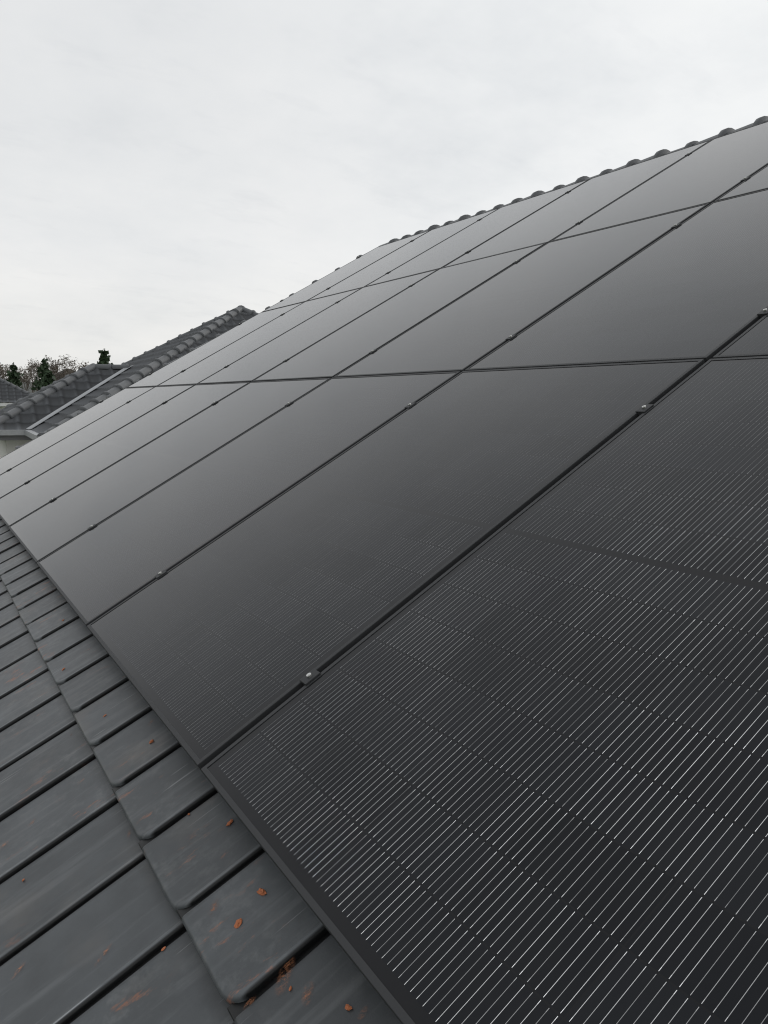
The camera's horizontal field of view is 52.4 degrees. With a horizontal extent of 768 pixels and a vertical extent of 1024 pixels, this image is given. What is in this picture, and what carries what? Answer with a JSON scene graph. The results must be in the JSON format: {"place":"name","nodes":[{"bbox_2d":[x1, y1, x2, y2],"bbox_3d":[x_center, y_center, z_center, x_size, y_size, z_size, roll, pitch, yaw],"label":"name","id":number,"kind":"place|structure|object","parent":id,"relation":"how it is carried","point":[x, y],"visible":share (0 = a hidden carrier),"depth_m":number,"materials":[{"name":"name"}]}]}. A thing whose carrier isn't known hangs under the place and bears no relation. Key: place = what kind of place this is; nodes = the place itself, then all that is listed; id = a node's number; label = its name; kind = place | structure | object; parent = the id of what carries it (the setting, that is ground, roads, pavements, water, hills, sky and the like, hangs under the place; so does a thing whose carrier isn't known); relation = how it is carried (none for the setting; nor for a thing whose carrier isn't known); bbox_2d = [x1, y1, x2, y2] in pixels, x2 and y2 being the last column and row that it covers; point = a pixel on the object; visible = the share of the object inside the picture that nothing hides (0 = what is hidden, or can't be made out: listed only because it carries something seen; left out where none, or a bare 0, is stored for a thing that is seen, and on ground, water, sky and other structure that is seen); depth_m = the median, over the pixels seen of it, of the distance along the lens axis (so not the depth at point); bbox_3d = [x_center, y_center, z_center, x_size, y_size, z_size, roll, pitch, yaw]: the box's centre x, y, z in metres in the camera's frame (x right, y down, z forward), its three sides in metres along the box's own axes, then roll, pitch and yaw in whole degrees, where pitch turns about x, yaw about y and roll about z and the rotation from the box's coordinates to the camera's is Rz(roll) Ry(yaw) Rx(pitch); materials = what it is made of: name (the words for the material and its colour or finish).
{"place":"outdoors","nodes":[
{"label":"outdoors","id":0,"kind":"place"},
{"bbox_2d":[0,366,8,379],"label":"winter tree twigs","id":1,"kind":"object","parent":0,"point":[2,371],"depth_m":132.87,"materials":[{"name":"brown plant"}]},
{"bbox_2d":[0,362,10,372],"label":"winter tree twigs","id":2,"kind":"object","parent":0,"point":[3,367],"depth_m":141.91,"materials":[{"name":"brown plant"}]},
{"bbox_2d":[0,381,28,401],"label":"house roof tiles","id":3,"kind":"object","parent":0,"point":[8,393],"visible":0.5,"depth_m":36.34,"materials":[{"name":"grey tile"}]},
{"bbox_2d":[0,377,29,393],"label":"ridge tiles","id":4,"kind":"object","parent":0,"point":[14,386],"visible":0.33,"depth_m":36.80,"materials":[{"name":"grey tile"}]},
{"bbox_2d":[0,440,30,457],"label":"neighbour walls","id":5,"kind":"structure","parent":0,"point":[7,447],"depth_m":15.45,"materials":[{"name":"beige paint"}]},
{"bbox_2d":[0,435,32,439],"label":"neighbour fascia","id":6,"kind":"structure","parent":5,"relation":"attached to","point":[13,437],"depth_m":15.01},
{"bbox_2d":[0,430,40,438],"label":"neighbour gutters","id":7,"kind":"object","parent":6,"relation":"attached to","point":[31,434],"visible":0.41,"depth_m":14.80,"materials":[{"name":"white plastic"}]},
{"bbox_2d":[5,378,37,392],"bbox_3d":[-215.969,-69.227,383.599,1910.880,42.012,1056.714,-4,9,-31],"label":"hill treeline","id":8,"kind":"object","parent":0,"point":[30,390],"visible":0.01,"depth_m":859.75,"materials":[{"name":"plant"}]},
{"bbox_2d":[16,366,33,390],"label":"winter tree twigs","id":9,"kind":"object","parent":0,"point":[19,369],"depth_m":157.29,"materials":[{"name":"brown plant"}]},
{"bbox_2d":[18,359,41,392],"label":"winter tree twigs","id":10,"kind":"object","parent":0,"point":[24,378],"depth_m":134.96,"materials":[{"name":"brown plant"}]},
{"bbox_2d":[20,361,49,392],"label":"winter tree twigs","id":11,"kind":"object","parent":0,"point":[31,368],"depth_m":148.48,"materials":[{"name":"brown plant"}]},
{"bbox_2d":[45,355,75,380],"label":"winter tree twigs","id":12,"kind":"object","parent":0,"point":[55,367],"depth_m":127.25,"materials":[{"name":"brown plant"}]},
{"bbox_2d":[58,354,80,374],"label":"winter tree twigs","id":13,"kind":"object","parent":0,"point":[66,358],"depth_m":137.15,"materials":[{"name":"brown plant"}]},
{"bbox_2d":[71,362,88,369],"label":"winter tree twigs","id":14,"kind":"object","parent":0,"point":[81,364],"depth_m":148.03,"materials":[{"name":"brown plant"}]},
{"bbox_2d":[0,312,252,432],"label":"neighbour roof tiles","id":15,"kind":"object","parent":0,"point":[37,412],"visible":0.23,"depth_m":16.54,"materials":[{"name":"grey tile"}]},
{"bbox_2d":[26,365,132,428],"bbox_3d":[-7.019,-2.657,17.659,2.606,1.391,4.912,-4,9,-31],"label":"valley flashing","id":16,"kind":"object","parent":15,"relation":"on","point":[74,400],"visible":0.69,"depth_m":16.34,"materials":[{"name":"grey metal"}]},
{"bbox_2d":[0,305,258,434],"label":"hip caps","id":17,"kind":"object","parent":15,"relation":"on","point":[68,379],"visible":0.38,"depth_m":16.50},
{"bbox_2d":[0,0,767,381],"label":"sky","id":18,"kind":"structure","parent":0,"point":[168,167],"materials":[{"name":"white"}]},
{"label":"house walls","id":19,"kind":"object","parent":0,"visible":0},
{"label":"mounting rails","id":20,"kind":"object","parent":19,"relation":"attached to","visible":0},
{"bbox_2d":[0,387,153,474],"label":"solar panel","id":21,"kind":"object","parent":20,"relation":"on","point":[35,446],"visible":0.86,"depth_m":7.25,"materials":[{"name":"black glass"}]},
{"bbox_2d":[0,384,194,497],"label":"solar panel","id":22,"kind":"object","parent":20,"relation":"on","point":[42,462],"visible":0.86,"depth_m":6.24,"materials":[{"name":"black glass"}]},
{"bbox_2d":[0,382,249,530],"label":"solar panel","id":23,"kind":"object","parent":20,"relation":"on","point":[40,491],"visible":0.8,"depth_m":5.23,"materials":[{"name":"black glass"}]},
{"bbox_2d":[154,570,166,578],"bbox_3d":[-0.747,0.229,2.652,0.040,0.060,0.031,-36,24,-22],"label":"clamp","id":24,"kind":"object","parent":20,"relation":"attached to","point":[160,574],"visible":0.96,"depth_m":2.64,"materials":[{"name":"black metal"}]},
{"bbox_2d":[8,378,330,564],"bbox_3d":[-1.215,-0.301,4.334,1.722,0.035,1.134,-36,24,-22],"label":"solar panel","id":25,"kind":"object","parent":20,"relation":"on","point":[44,531],"visible":0.9,"depth_m":4.23,"materials":[{"name":"black glass"}]},
{"bbox_2d":[127,302,303,387],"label":"solar panel","id":26,"kind":"object","parent":20,"relation":"on","point":[198,354],"visible":0.68,"depth_m":7.87,"materials":[{"name":"black glass"}]},
{"bbox_2d":[37,371,460,628],"bbox_3d":[-0.617,-0.160,3.357,1.722,0.035,1.134,-36,24,-22],"label":"solar panel","id":27,"kind":"object","parent":20,"relation":"on","point":[108,564],"visible":0.93,"depth_m":3.23,"materials":[{"name":"black glass"}]},
{"bbox_2d":[158,288,360,385],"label":"solar panel","id":28,"kind":"object","parent":20,"relation":"on","point":[207,367],"visible":0.66,"depth_m":6.88,"materials":[{"name":"black glass"}]},
{"bbox_2d":[300,668,320,685],"bbox_3d":[-0.149,0.371,1.676,0.040,0.060,0.031,-36,24,-22],"label":"clamp","id":29,"kind":"object","parent":20,"relation":"attached to","point":[310,676],"visible":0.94,"depth_m":1.66,"materials":[{"name":"black metal"}]},
{"bbox_2d":[197,269,437,383],"bbox_3d":[-0.521,-1.392,5.965,1.722,0.035,1.134,-36,24,-22],"label":"solar panel","id":30,"kind":"object","parent":20,"relation":"on","point":[271,354],"visible":0.69,"depth_m":5.89,"materials":[{"name":"black glass"}]},
{"bbox_2d":[262,230,429,311],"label":"solar panel","id":31,"kind":"object","parent":20,"relation":"on","point":[310,291],"visible":0.68,"depth_m":8.52,"materials":[{"name":"black glass"}]},
{"bbox_2d":[87,359,704,773],"bbox_3d":[-0.019,-0.018,2.380,1.722,0.035,1.134,-36,24,-22],"label":"solar panel","id":32,"kind":"object","parent":20,"relation":"on","point":[221,643],"visible":0.88,"depth_m":2.19,"materials":[{"name":"black glass"}]},
{"bbox_2d":[253,242,546,381],"bbox_3d":[0.077,-1.251,4.988,1.722,0.035,1.134,-36,24,-22],"label":"solar panel","id":33,"kind":"object","parent":20,"relation":"on","point":[338,351],"visible":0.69,"depth_m":4.89,"materials":[{"name":"black glass"}]},
{"bbox_2d":[307,208,498,300],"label":"solar panel","id":34,"kind":"object","parent":20,"relation":"on","point":[379,268],"visible":0.68,"depth_m":7.54,"materials":[{"name":"black glass"}]},
{"bbox_2d":[404,402,415,408],"bbox_3d":[0.113,-0.402,3.087,0.040,0.060,0.031,-36,24,-22],"label":"clamp","id":35,"kind":"object","parent":20,"relation":"attached to","point":[409,405],"visible":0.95,"depth_m":3.07,"materials":[{"name":"black metal"}]},
{"bbox_2d":[365,179,588,286],"bbox_3d":[0.772,-2.341,6.619,1.722,0.035,1.134,-36,24,-22],"label":"solar panel","id":36,"kind":"object","parent":20,"relation":"on","point":[466,239],"visible":0.68,"depth_m":6.55,"materials":[{"name":"black glass"}]},
{"bbox_2d":[201,356,767,1023],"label":"solar panel","id":37,"kind":"object","parent":20,"relation":"on","point":[515,770],"visible":1,"depth_m":1.22,"materials":[{"name":"black glass"}]},
{"bbox_2d":[334,203,709,376],"bbox_3d":[0.676,-1.109,4.011,1.722,0.035,1.134,-36,24,-22],"label":"solar panel","id":38,"kind":"object","parent":20,"relation":"on","point":[470,328],"visible":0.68,"depth_m":3.90,"materials":[{"name":"black glass"}]},
{"bbox_2d":[442,140,710,267],"bbox_3d":[1.371,-2.199,5.643,1.722,0.035,1.134,-36,24,-22],"label":"solar panel","id":39,"kind":"object","parent":20,"relation":"on","point":[554,219],"visible":0.66,"depth_m":5.57,"materials":[{"name":"black glass"}]},
{"bbox_2d":[465,189,767,370],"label":"solar panel","id":40,"kind":"object","parent":20,"relation":"on","point":[695,286],"visible":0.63,"depth_m":2.93,"materials":[{"name":"black glass"}]},
{"bbox_2d":[635,404,653,415],"bbox_3d":[0.711,-0.261,2.111,0.040,0.060,0.031,-36,24,-22],"label":"clamp","id":41,"kind":"object","parent":20,"relation":"attached to","point":[644,408],"visible":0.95,"depth_m":2.10,"materials":[{"name":"black metal"}]},
{"bbox_2d":[550,121,767,241],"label":"solar panel","id":42,"kind":"object","parent":20,"relation":"on","point":[713,170],"visible":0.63,"depth_m":4.61,"materials":[{"name":"black glass"}]},
{"bbox_2d":[713,314,767,358],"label":"solar panel","id":43,"kind":"object","parent":20,"relation":"on","point":[752,341],"visible":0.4,"depth_m":2.19,"materials":[{"name":"black glass"}]},
{"bbox_2d":[714,165,767,201],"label":"solar panel","id":44,"kind":"object","parent":20,"relation":"on","point":[757,181],"visible":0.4,"depth_m":3.81,"materials":[{"name":"black glass"}]},
{"bbox_2d":[757,308,767,318],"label":"clamp","id":45,"kind":"object","parent":20,"relation":"attached to","point":[763,312],"visible":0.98,"depth_m":2.32,"materials":[{"name":"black metal"}]},
{"label":"ground","id":46,"kind":"structure","parent":0,"visible":0},
{"bbox_2d":[6,362,23,388],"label":"conifer needles","id":47,"kind":"object","parent":46,"relation":"on","point":[15,375],"depth_m":115.83,"materials":[{"name":"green plant"}]},
{"bbox_2d":[31,358,55,389],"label":"conifer needles","id":48,"kind":"object","parent":46,"relation":"on","point":[44,381],"depth_m":108.00,"materials":[{"name":"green plant"}]},
{"bbox_2d":[97,349,112,363],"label":"conifer needles","id":49,"kind":"object","parent":46,"relation":"on","point":[104,358],"depth_m":115.02,"materials":[{"name":"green plant"}]},
{"label":"roof underlay","id":50,"kind":"object","parent":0,"visible":0},
{"bbox_2d":[0,518,400,1023],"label":"roof tiles","id":51,"kind":"object","parent":50,"relation":"on","point":[120,855],"visible":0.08,"depth_m":1.53,"materials":[{"name":"grey tile"}]},
{"bbox_2d":[22,619,351,1010],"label":"clay crumbs","id":52,"kind":"object","parent":51,"relation":"on","point":[260,891],"visible":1,"depth_m":1.33,"materials":[{"name":"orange ceramic"}]},
{"bbox_2d":[15,245,381,448],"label":"verge caps","id":53,"kind":"object","parent":51,"relation":"on","point":[163,365],"visible":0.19,"depth_m":8.69,"materials":[{"name":"grey tile"}]},
{"bbox_2d":[378,116,767,246],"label":"ridge caps","id":54,"kind":"object","parent":51,"relation":"on","point":[757,121],"visible":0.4,"depth_m":6.66,"materials":[{"name":"grey tile"}]}
]}

